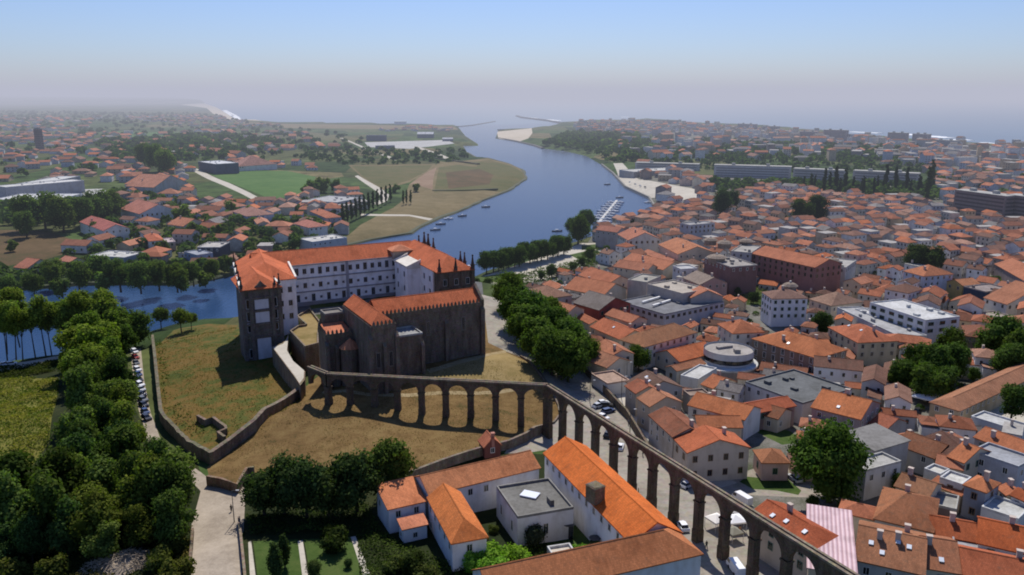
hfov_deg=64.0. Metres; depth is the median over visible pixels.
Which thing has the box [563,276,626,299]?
house
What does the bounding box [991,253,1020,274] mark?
house
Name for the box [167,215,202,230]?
house
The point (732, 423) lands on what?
house
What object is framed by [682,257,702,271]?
house
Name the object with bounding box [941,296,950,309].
house
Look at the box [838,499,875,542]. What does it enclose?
house
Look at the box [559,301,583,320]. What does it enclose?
house
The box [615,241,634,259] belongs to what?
house
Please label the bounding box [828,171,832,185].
tree
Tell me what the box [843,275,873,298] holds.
house
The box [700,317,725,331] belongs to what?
house
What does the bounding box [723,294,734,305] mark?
house
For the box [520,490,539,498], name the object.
skylight
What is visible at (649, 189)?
quay
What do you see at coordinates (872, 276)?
house
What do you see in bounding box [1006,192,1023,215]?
apartment block
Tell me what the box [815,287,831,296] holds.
house
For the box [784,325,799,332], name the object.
house
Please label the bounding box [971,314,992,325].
house
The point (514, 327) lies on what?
tree
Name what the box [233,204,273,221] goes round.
house
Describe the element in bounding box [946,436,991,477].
house
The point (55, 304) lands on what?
tree
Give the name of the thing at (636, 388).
house
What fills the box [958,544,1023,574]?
house
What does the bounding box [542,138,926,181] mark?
parkland
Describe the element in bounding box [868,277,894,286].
house
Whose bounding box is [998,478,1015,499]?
house
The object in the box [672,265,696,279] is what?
house
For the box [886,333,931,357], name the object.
house
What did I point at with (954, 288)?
house
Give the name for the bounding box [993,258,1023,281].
house
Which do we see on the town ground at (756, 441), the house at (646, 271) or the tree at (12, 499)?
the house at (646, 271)
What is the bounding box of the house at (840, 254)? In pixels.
[833,248,848,258]
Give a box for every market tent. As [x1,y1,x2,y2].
[704,513,719,533]
[730,526,743,541]
[731,513,746,528]
[912,393,938,400]
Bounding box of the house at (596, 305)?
[572,290,631,320]
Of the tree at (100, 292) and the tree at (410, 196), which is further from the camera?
the tree at (410, 196)
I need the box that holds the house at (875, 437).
[849,423,910,473]
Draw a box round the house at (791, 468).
[787,453,812,481]
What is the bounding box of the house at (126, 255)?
[93,250,138,261]
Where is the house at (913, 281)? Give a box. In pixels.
[898,277,921,287]
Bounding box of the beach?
[183,103,260,120]
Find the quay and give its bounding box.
[613,163,696,199]
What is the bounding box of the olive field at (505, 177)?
[352,160,523,191]
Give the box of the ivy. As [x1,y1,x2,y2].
[155,339,204,436]
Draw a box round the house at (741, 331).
[717,316,764,346]
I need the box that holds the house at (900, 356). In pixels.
[898,343,913,359]
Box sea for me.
[159,96,1023,143]
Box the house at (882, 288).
[874,284,895,291]
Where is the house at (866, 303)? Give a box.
[862,300,873,307]
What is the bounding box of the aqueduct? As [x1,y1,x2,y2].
[307,365,859,574]
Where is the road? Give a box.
[131,349,244,574]
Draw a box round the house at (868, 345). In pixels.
[827,323,898,365]
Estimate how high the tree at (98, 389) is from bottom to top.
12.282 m
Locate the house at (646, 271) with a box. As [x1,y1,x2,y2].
[633,268,652,275]
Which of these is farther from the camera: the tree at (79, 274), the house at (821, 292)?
the tree at (79, 274)
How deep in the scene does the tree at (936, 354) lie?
259.60 m
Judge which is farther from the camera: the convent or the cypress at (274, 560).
the convent
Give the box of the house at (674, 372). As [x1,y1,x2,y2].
[665,358,705,382]
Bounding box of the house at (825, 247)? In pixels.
[815,242,836,254]
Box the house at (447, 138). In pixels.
[442,137,452,140]
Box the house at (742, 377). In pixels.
[737,371,765,384]
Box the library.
[703,341,757,382]
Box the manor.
[377,436,703,574]
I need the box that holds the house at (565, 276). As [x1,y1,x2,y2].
[558,271,571,282]
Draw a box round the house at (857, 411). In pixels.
[810,388,880,429]
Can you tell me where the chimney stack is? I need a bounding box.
[490,432,494,446]
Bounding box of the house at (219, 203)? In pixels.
[210,200,246,207]
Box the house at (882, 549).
[855,520,927,574]
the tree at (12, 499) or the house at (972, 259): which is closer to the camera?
the tree at (12, 499)
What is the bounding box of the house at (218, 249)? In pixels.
[197,242,230,256]
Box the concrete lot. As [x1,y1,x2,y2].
[83,189,105,195]
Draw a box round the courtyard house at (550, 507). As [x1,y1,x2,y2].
[496,478,573,545]
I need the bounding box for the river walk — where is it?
[0,356,57,369]
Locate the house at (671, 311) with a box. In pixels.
[624,294,723,326]
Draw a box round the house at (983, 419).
[971,411,1023,438]
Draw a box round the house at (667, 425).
[648,406,698,458]
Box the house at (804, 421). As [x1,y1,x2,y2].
[799,415,829,430]
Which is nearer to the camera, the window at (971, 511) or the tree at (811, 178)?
the window at (971, 511)
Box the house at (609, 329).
[589,317,640,343]
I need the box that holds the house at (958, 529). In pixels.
[929,511,976,543]
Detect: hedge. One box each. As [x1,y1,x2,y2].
[246,502,543,574]
[432,188,497,190]
[435,158,479,163]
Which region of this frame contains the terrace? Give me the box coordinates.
[290,308,319,371]
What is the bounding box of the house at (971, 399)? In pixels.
[928,362,1023,417]
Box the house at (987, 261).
[983,257,992,271]
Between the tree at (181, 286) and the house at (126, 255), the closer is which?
the tree at (181, 286)
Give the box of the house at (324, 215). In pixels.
[310,208,341,223]
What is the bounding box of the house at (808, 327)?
[800,318,817,335]
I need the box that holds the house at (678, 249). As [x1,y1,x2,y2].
[658,237,715,261]
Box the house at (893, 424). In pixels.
[869,412,908,433]
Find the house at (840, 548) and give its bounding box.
[806,503,857,574]
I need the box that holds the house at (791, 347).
[751,327,847,373]
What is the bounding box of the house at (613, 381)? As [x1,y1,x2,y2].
[591,370,628,394]
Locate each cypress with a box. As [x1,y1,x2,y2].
[265,542,284,574]
[277,532,291,567]
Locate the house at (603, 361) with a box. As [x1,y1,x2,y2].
[586,350,631,376]
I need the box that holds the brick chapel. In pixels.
[477,430,501,458]
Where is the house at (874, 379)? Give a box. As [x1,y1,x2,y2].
[860,364,887,408]
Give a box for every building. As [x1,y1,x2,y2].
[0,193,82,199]
[17,176,80,183]
[254,216,269,225]
[306,195,361,204]
[618,323,697,369]
[704,256,757,294]
[731,244,760,262]
[744,369,851,423]
[745,395,796,429]
[752,245,842,295]
[825,257,855,288]
[837,306,926,337]
[855,308,872,315]
[869,299,959,342]
[1009,482,1023,503]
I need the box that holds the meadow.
[346,158,524,242]
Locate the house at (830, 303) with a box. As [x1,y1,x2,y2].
[809,290,863,320]
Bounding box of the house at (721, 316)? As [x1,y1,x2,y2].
[712,312,734,321]
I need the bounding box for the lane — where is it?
[195,169,256,232]
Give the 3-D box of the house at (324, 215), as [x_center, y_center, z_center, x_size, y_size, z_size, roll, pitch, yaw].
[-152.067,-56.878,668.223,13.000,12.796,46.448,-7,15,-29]
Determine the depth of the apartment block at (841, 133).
1725.65 m
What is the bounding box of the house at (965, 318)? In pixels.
[948,310,972,329]
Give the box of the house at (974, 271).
[966,263,987,279]
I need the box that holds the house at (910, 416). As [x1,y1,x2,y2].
[880,405,916,431]
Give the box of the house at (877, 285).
[872,280,887,288]
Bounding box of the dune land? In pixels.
[237,122,457,129]
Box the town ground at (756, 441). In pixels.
[535,129,1019,546]
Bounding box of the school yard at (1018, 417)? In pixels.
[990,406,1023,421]
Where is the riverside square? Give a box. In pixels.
[486,243,600,282]
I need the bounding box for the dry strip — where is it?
[440,161,476,166]
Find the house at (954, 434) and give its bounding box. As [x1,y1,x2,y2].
[947,431,962,438]
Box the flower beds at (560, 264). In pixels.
[480,245,602,284]
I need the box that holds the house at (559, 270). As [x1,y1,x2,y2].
[555,267,575,278]
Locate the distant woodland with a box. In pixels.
[0,110,1023,412]
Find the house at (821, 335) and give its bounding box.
[808,332,830,340]
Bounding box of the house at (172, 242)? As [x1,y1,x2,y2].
[163,237,175,249]
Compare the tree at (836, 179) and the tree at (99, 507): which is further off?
the tree at (836, 179)
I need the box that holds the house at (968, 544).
[952,536,981,548]
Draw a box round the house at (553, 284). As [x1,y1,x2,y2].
[542,280,564,288]
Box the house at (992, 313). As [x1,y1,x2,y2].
[972,310,1011,316]
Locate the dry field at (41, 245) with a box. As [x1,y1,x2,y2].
[0,230,69,265]
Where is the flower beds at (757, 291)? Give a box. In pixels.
[732,286,768,303]
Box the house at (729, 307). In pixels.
[724,301,739,313]
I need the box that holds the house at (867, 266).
[855,259,876,275]
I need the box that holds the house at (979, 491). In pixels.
[961,470,1001,521]
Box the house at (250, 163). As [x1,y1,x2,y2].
[235,155,276,170]
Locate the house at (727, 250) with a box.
[724,246,737,255]
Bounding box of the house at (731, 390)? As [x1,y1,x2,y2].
[716,379,744,402]
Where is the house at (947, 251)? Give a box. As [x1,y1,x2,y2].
[930,246,950,258]
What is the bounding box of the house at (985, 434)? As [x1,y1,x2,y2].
[973,426,1023,452]
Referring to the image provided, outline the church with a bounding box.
[317,283,485,394]
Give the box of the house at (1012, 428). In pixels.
[1002,418,1023,438]
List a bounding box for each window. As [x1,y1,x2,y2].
[312,293,315,300]
[318,266,321,273]
[341,264,344,271]
[342,290,345,297]
[363,262,366,269]
[376,353,380,367]
[389,351,392,365]
[395,510,400,517]
[413,506,418,513]
[413,531,417,537]
[426,321,429,334]
[461,317,464,329]
[466,543,472,551]
[468,488,472,495]
[483,484,488,491]
[543,522,548,533]
[692,456,697,462]
[707,469,711,475]
[708,455,712,461]
[722,468,727,474]
[723,453,728,459]
[737,467,742,473]
[738,452,743,458]
[767,541,772,550]
[772,468,777,474]
[797,559,802,570]
[862,566,869,574]
[869,474,873,481]
[920,455,925,463]
[968,507,974,515]
[970,491,977,500]
[978,458,984,466]
[1002,466,1007,474]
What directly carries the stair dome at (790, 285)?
on the house at (782, 307)
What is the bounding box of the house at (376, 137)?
[366,135,386,140]
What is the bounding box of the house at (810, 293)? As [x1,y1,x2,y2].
[805,288,816,299]
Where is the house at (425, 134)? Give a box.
[417,132,433,137]
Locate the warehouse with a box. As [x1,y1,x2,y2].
[0,179,84,197]
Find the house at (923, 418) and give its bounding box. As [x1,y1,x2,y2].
[917,414,935,428]
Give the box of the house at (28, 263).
[13,257,50,274]
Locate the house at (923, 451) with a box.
[902,430,948,474]
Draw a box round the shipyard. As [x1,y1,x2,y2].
[365,140,453,148]
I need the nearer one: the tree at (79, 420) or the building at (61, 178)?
the tree at (79, 420)
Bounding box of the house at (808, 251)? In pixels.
[798,248,818,254]
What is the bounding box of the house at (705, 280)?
[683,270,727,295]
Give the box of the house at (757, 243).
[752,241,763,246]
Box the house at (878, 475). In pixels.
[851,452,901,500]
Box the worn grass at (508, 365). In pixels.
[416,353,544,382]
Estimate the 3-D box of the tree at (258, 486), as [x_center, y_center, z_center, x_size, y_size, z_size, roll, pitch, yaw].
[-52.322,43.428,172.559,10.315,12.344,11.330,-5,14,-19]
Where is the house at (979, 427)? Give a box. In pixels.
[937,421,981,433]
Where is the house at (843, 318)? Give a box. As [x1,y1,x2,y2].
[834,312,853,325]
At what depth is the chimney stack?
196.25 m
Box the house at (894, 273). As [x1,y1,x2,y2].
[884,264,904,284]
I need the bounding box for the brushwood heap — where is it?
[79,547,151,574]
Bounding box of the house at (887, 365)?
[883,359,898,384]
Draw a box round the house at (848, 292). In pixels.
[836,287,852,296]
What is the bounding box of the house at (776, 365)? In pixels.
[754,361,809,373]
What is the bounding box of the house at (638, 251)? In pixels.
[622,248,646,258]
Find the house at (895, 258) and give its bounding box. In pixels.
[883,251,906,267]
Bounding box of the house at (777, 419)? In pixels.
[763,404,791,432]
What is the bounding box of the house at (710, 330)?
[703,326,717,334]
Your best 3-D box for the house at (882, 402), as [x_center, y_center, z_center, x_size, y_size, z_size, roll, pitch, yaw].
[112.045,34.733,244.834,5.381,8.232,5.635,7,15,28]
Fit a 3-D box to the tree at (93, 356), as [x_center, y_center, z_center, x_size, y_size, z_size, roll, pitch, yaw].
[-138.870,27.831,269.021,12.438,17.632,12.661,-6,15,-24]
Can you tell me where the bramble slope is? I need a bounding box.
[0,378,56,464]
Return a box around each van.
[726,557,745,574]
[731,490,752,505]
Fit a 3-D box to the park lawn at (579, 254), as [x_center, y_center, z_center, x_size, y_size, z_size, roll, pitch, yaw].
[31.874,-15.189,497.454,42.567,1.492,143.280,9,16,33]
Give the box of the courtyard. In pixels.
[297,282,482,314]
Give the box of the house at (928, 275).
[903,264,952,290]
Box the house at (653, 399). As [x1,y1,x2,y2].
[636,384,682,432]
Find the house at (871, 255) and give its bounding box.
[867,251,887,259]
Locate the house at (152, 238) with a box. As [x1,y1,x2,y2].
[143,231,162,247]
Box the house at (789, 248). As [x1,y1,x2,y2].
[778,246,799,251]
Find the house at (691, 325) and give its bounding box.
[681,319,698,336]
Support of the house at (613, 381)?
on the town ground at (756, 441)
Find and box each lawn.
[253,537,361,574]
[477,244,599,281]
[740,477,800,494]
[757,430,795,444]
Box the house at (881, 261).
[871,256,888,273]
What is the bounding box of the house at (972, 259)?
[958,253,990,276]
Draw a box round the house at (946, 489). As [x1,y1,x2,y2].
[932,475,963,512]
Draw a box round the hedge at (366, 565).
[246,502,543,574]
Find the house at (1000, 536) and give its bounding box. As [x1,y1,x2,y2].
[976,515,1023,556]
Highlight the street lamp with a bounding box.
[231,490,238,521]
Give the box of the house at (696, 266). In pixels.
[677,263,698,269]
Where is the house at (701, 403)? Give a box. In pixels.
[687,390,762,440]
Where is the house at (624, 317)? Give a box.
[604,308,647,328]
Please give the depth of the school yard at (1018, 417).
238.80 m
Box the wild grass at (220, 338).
[155,324,291,449]
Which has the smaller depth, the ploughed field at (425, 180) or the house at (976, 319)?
the house at (976, 319)
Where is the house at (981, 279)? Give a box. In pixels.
[976,275,1000,284]
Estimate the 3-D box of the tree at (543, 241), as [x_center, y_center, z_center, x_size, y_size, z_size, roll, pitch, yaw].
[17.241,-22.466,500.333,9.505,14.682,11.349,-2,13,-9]
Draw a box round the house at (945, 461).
[935,453,964,472]
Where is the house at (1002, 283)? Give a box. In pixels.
[997,280,1010,286]
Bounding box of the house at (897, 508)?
[873,483,939,533]
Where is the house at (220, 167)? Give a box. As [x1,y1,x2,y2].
[198,160,238,173]
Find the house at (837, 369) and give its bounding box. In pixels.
[813,355,863,385]
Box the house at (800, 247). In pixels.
[795,245,814,249]
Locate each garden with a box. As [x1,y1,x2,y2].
[243,453,546,574]
[734,285,761,304]
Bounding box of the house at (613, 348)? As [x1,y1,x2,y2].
[598,338,634,374]
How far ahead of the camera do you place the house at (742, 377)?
261.60 m
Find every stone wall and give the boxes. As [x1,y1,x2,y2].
[151,334,213,464]
[189,528,193,574]
[196,415,227,441]
[206,466,254,492]
[211,387,298,462]
[238,516,245,574]
[409,424,542,476]
[520,355,558,423]
[582,366,648,443]
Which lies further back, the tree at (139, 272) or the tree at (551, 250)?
the tree at (551, 250)
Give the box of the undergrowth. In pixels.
[0,359,60,377]
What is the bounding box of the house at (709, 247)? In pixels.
[704,242,717,248]
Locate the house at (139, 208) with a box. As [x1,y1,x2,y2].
[121,199,173,218]
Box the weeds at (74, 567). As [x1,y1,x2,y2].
[13,525,192,574]
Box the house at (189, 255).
[184,249,212,260]
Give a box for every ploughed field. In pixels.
[411,167,436,189]
[446,169,492,188]
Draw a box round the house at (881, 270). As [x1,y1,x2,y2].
[877,264,893,277]
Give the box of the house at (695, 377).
[680,364,716,388]
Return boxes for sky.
[0,0,1023,142]
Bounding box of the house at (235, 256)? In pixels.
[229,253,238,268]
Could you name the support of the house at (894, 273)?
on the town ground at (756, 441)
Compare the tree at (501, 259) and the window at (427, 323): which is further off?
the tree at (501, 259)
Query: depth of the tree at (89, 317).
310.14 m
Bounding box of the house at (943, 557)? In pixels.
[918,533,961,574]
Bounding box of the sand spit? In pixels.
[497,128,531,140]
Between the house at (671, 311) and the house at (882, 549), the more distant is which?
the house at (671, 311)
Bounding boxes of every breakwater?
[457,121,495,126]
[516,115,560,122]
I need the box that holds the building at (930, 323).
[869,299,959,342]
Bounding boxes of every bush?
[0,556,32,574]
[33,552,71,574]
[143,542,172,573]
[157,556,196,574]
[160,536,189,557]
[319,522,341,539]
[319,524,348,554]
[380,554,402,574]
[399,549,423,574]
[410,563,438,574]
[462,550,487,574]
[476,554,509,568]
[484,539,509,560]
[488,524,499,534]
[503,542,530,561]
[520,552,531,558]
[572,543,586,547]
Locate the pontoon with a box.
[597,200,617,220]
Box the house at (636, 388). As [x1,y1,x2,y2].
[624,377,660,415]
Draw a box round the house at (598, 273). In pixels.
[578,266,627,287]
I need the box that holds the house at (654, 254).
[645,249,681,263]
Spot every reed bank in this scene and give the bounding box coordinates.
[20,272,234,290]
[347,152,526,244]
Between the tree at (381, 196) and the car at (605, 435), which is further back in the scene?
the tree at (381, 196)
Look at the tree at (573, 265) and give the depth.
471.28 m
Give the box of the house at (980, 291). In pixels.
[963,283,1002,300]
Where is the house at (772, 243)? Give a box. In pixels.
[761,239,784,247]
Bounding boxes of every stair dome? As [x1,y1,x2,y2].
[703,236,717,245]
[707,253,726,263]
[717,239,731,248]
[738,237,753,244]
[782,281,797,290]
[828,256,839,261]
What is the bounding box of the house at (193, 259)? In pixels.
[190,257,218,270]
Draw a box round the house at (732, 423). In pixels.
[692,414,743,437]
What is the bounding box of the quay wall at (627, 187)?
[601,164,654,204]
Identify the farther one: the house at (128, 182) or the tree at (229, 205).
the house at (128, 182)
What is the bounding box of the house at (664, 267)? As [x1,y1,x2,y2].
[623,252,678,278]
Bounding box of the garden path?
[248,536,368,574]
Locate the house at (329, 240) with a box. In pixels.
[299,234,346,248]
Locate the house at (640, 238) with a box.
[617,227,661,252]
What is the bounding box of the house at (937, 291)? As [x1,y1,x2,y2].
[917,285,946,309]
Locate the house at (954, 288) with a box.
[946,277,980,297]
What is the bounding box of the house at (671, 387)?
[625,368,683,408]
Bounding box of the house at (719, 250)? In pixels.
[709,246,726,255]
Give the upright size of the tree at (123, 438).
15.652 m
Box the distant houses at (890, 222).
[0,114,1023,261]
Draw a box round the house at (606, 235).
[595,225,625,249]
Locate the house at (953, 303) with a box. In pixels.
[948,294,972,310]
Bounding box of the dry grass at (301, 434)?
[207,295,557,482]
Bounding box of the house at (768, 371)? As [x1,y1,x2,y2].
[762,367,782,375]
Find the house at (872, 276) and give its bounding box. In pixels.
[861,273,884,278]
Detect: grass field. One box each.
[109,132,203,155]
[296,134,365,142]
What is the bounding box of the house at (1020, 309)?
[1016,301,1023,314]
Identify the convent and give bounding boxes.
[231,232,474,361]
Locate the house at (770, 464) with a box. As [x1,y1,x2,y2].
[752,448,789,480]
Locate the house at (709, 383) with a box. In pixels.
[700,370,736,395]
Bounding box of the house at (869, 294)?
[857,288,884,300]
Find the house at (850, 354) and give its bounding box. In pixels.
[845,348,855,358]
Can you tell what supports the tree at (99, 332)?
on the forest floor
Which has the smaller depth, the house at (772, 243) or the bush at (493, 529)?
the bush at (493, 529)
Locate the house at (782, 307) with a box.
[760,285,808,326]
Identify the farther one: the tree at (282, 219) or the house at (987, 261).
the tree at (282, 219)
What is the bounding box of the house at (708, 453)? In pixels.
[672,425,750,481]
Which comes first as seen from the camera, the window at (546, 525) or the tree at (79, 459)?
the window at (546, 525)
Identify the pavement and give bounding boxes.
[615,376,736,487]
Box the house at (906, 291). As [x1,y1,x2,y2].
[884,281,922,300]
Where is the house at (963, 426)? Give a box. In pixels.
[918,413,977,444]
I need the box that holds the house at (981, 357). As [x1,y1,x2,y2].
[970,345,998,378]
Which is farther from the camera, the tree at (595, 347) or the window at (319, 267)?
the window at (319, 267)
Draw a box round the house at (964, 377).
[958,363,975,379]
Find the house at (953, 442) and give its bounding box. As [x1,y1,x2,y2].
[926,430,963,454]
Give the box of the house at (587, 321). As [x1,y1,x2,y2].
[576,313,597,332]
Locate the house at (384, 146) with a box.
[375,145,394,148]
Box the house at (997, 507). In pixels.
[980,495,1023,525]
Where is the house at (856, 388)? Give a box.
[844,381,861,396]
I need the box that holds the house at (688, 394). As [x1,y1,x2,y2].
[682,388,709,411]
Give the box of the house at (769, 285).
[758,279,780,290]
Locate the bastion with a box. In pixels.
[272,335,305,400]
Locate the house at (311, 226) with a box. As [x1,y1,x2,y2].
[293,219,327,235]
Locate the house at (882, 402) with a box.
[879,393,883,410]
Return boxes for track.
[341,138,448,219]
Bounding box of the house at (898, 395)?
[884,382,912,409]
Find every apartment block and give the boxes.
[33,127,44,149]
[635,161,699,170]
[651,119,678,123]
[714,163,791,178]
[737,123,757,129]
[762,125,779,129]
[793,166,845,180]
[799,130,818,136]
[823,129,848,141]
[852,168,920,182]
[887,131,908,141]
[912,132,931,140]
[936,138,960,146]
[953,188,1014,216]
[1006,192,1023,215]
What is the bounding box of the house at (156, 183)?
[126,174,187,192]
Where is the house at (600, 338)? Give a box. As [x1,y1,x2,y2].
[588,332,604,340]
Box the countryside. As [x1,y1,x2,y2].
[0,96,992,574]
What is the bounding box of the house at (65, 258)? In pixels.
[61,255,84,262]
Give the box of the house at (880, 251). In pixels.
[862,247,885,254]
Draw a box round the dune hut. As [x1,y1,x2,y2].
[394,121,406,123]
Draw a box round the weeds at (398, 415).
[215,360,553,474]
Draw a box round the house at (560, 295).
[529,285,572,303]
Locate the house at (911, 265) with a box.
[903,260,924,271]
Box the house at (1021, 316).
[1014,314,1023,328]
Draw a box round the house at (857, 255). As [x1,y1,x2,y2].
[845,250,867,261]
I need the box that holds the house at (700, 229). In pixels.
[680,221,714,237]
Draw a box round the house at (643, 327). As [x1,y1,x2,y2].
[636,324,655,330]
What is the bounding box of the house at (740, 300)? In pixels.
[730,294,747,310]
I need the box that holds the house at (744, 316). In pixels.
[727,309,749,321]
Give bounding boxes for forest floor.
[1,363,200,574]
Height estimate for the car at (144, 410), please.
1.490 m
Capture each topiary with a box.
[305,559,321,574]
[343,557,352,567]
[524,523,547,546]
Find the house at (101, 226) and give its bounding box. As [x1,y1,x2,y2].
[79,215,130,239]
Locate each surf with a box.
[223,110,240,119]
[909,134,952,137]
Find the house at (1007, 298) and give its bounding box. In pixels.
[983,280,1023,315]
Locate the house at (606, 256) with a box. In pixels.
[596,248,618,264]
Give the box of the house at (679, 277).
[676,273,685,281]
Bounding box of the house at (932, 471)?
[923,463,949,479]
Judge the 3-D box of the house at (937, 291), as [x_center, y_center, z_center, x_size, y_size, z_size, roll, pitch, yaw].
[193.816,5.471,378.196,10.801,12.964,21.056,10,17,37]
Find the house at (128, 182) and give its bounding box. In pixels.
[125,174,141,187]
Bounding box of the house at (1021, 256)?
[1010,253,1023,261]
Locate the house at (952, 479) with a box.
[939,470,971,489]
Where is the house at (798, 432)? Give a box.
[796,427,806,438]
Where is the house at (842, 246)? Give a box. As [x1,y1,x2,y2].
[833,241,861,250]
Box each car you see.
[5,361,16,364]
[130,348,138,353]
[131,353,139,358]
[132,359,139,364]
[133,365,141,370]
[135,380,145,385]
[136,385,146,390]
[137,390,147,395]
[137,395,148,401]
[138,400,149,406]
[140,407,149,413]
[141,412,151,420]
[591,402,601,408]
[600,401,613,407]
[600,407,615,413]
[603,431,608,437]
[618,443,623,450]
[676,520,689,531]
[680,480,691,489]
[788,473,802,482]
[914,407,920,413]
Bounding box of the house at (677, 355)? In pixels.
[655,341,705,370]
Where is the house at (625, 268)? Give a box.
[613,259,656,278]
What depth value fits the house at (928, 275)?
398.74 m
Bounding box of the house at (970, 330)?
[961,324,988,351]
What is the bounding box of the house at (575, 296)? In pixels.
[568,291,580,301]
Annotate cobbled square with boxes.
[481,294,822,574]
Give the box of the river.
[0,123,651,361]
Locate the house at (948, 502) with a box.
[933,491,958,516]
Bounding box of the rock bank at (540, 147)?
[496,137,544,148]
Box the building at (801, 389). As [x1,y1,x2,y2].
[744,369,851,423]
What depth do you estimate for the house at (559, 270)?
454.93 m
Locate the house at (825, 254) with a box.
[814,252,833,257]
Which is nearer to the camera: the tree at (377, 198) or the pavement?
the pavement
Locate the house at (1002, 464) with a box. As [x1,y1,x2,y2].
[977,442,1023,487]
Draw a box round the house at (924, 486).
[893,466,943,496]
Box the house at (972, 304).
[957,296,985,313]
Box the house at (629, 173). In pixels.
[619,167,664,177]
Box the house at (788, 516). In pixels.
[754,499,838,574]
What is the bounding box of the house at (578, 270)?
[574,267,585,275]
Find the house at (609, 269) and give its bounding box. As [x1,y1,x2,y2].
[604,265,612,272]
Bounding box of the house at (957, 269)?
[943,258,968,278]
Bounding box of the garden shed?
[547,543,572,552]
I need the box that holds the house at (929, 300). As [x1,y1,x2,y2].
[915,294,941,309]
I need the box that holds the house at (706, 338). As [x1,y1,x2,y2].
[696,332,719,342]
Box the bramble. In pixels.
[0,376,59,462]
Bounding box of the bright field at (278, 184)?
[208,171,315,197]
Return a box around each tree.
[0,274,20,293]
[0,286,27,347]
[0,295,9,354]
[0,300,22,359]
[0,324,7,360]
[0,449,37,488]
[0,468,31,538]
[0,518,23,561]
[4,305,30,360]
[5,239,18,251]
[7,193,42,230]
[7,511,50,565]
[10,210,37,237]
[18,468,69,552]
[19,273,45,296]
[20,299,43,356]
[21,462,57,494]
[24,190,60,229]
[30,293,57,355]
[35,452,50,473]
[39,195,76,231]
[39,258,66,280]
[39,443,90,495]
[40,493,83,557]
[41,301,56,354]
[47,301,69,351]
[48,277,70,298]
[48,403,100,440]
[50,298,70,331]
[52,324,89,360]
[55,435,100,462]
[56,347,82,372]
[56,427,104,465]
[57,364,67,384]
[61,296,77,321]
[61,361,96,409]
[62,289,83,310]
[62,310,100,329]
[65,259,94,289]
[65,290,94,319]
[65,486,126,546]
[66,415,98,434]
[66,479,108,511]
[67,195,94,225]
[68,346,104,375]
[68,417,101,457]
[69,450,91,485]
[73,318,121,346]
[74,359,101,385]
[75,341,109,359]
[78,519,121,559]
[79,188,114,218]
[84,381,108,406]
[84,454,125,497]
[85,254,109,279]
[85,295,121,321]
[86,395,106,418]
[87,221,95,231]
[89,287,116,304]
[93,400,115,431]
[94,271,110,289]
[95,399,116,424]
[95,423,144,466]
[95,438,110,457]
[97,418,141,451]
[99,363,108,384]
[100,335,124,357]
[101,257,131,292]
[101,306,134,327]
[101,353,140,385]
[102,377,141,406]
[103,396,149,446]
[106,188,125,214]
[106,382,125,402]
[109,492,125,531]
[113,309,154,348]
[113,449,147,493]
[115,450,160,513]
[116,324,139,355]
[120,500,154,526]
[122,503,158,548]
[123,259,153,293]
[132,142,148,165]
[135,252,149,261]
[143,143,171,171]
[143,435,166,454]
[146,457,198,517]
[147,260,165,290]
[147,438,168,462]
[149,484,199,545]
[151,307,169,328]
[154,149,176,171]
[154,239,170,248]
[160,445,198,474]
[161,261,188,292]
[169,307,192,332]
[171,203,191,218]
[174,275,189,292]
[182,261,201,286]
[185,221,199,230]
[188,312,197,329]
[197,271,214,287]
[198,238,212,245]
[202,258,219,280]
[215,222,228,233]
[217,254,235,272]
[224,200,235,210]
[237,466,280,516]
[242,240,255,247]
[263,449,302,515]
[275,453,327,517]
[278,216,288,221]
[287,233,301,249]
[304,179,319,189]
[305,467,351,517]
[314,177,330,192]
[322,447,386,512]
[329,178,339,190]
[340,203,344,220]
[345,202,349,221]
[349,200,353,220]
[353,198,357,216]
[357,196,362,216]
[362,194,366,214]
[367,192,370,209]
[367,436,418,481]
[370,191,374,210]
[375,189,378,208]
[379,187,382,203]
[384,186,387,202]
[388,184,392,201]
[391,183,400,192]
[409,190,411,202]
[412,183,419,191]
[475,250,493,273]
[482,277,491,283]
[488,250,499,271]
[490,269,523,301]
[491,251,508,271]
[496,283,529,323]
[497,246,514,269]
[503,302,533,340]
[504,247,515,267]
[507,287,548,318]
[511,247,522,266]
[513,244,529,266]
[515,241,529,262]
[516,314,554,362]
[521,302,558,332]
[523,243,538,263]
[529,324,572,375]
[530,240,545,261]
[536,305,575,326]
[537,239,546,260]
[538,270,544,278]
[541,239,556,259]
[543,294,562,307]
[545,263,557,275]
[548,234,564,256]
[549,327,592,382]
[550,235,567,256]
[552,314,591,351]
[559,235,572,254]
[563,218,572,231]
[567,213,592,243]
[569,262,577,269]
[577,257,585,265]
[578,209,596,224]
[578,334,600,360]
[583,247,595,260]
[628,343,651,371]
[712,187,733,213]
[728,190,740,206]
[734,287,741,294]
[748,291,759,303]
[785,415,877,503]
[790,197,815,216]
[805,193,830,217]
[805,494,819,504]
[809,173,813,184]
[811,310,833,332]
[822,168,827,184]
[822,176,825,190]
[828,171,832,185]
[833,166,839,186]
[838,177,842,191]
[843,167,848,192]
[861,176,865,192]
[872,177,875,193]
[883,164,889,183]
[887,370,902,382]
[889,358,916,386]
[890,472,899,488]
[893,166,898,187]
[900,342,928,367]
[902,242,926,263]
[904,166,910,188]
[909,179,912,190]
[909,361,951,401]
[914,342,957,371]
[917,174,921,190]
[920,245,947,267]
[924,166,933,196]
[931,160,937,185]
[933,325,970,348]
[937,365,960,393]
[944,341,972,378]
[967,367,981,382]
[972,311,1023,351]
[988,341,1023,371]
[993,325,1023,360]
[999,382,1023,418]
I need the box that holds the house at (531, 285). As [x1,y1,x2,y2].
[524,282,542,290]
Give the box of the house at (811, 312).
[807,308,824,321]

